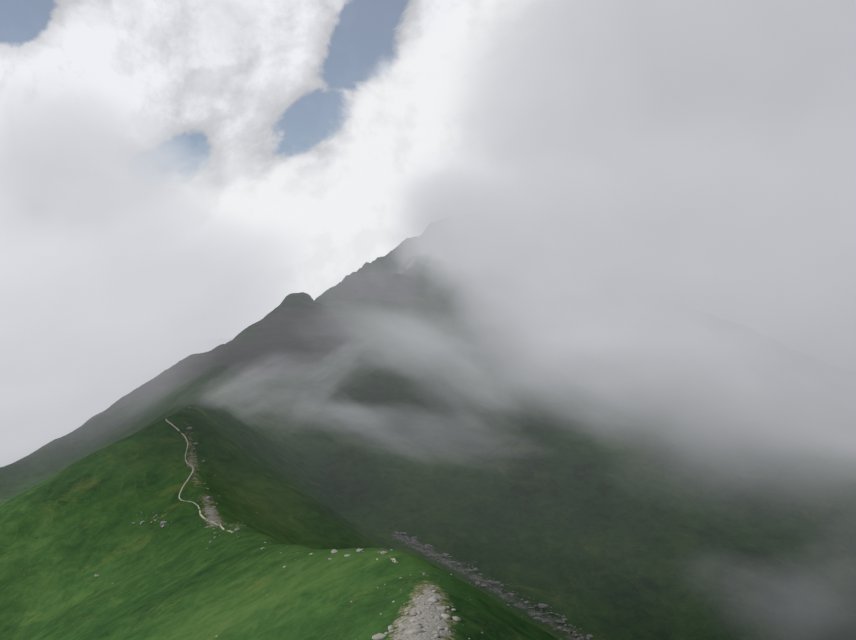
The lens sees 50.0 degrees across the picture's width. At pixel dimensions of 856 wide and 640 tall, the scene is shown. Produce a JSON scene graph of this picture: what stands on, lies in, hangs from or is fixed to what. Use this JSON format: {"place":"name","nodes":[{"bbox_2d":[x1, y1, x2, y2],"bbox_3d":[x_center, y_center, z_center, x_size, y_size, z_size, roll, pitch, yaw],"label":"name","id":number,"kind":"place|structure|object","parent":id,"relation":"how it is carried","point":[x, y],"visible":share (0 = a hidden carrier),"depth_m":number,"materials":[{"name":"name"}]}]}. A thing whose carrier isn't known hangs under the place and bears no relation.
{"place":"outdoors","nodes":[
{"label":"outdoors","id":0,"kind":"place"},
{"bbox_2d":[0,213,855,639],"bbox_3d":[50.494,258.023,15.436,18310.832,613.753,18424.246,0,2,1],"label":"mountain","id":1,"kind":"structure","parent":0,"point":[592,451],"depth_m":349.78,"materials":[{"name":"green plant"}]},
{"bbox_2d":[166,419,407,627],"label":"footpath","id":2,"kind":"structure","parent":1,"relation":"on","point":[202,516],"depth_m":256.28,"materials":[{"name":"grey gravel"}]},
{"bbox_2d":[94,407,593,639],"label":"rocks","id":3,"kind":"object","parent":1,"relation":"on","point":[413,540],"visible":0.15,"depth_m":266.34,"materials":[{"name":"stone"}]},
{"bbox_2d":[0,0,855,344],"label":"sky","id":4,"kind":"structure","parent":0,"point":[170,170],"materials":[{"name":"white"}]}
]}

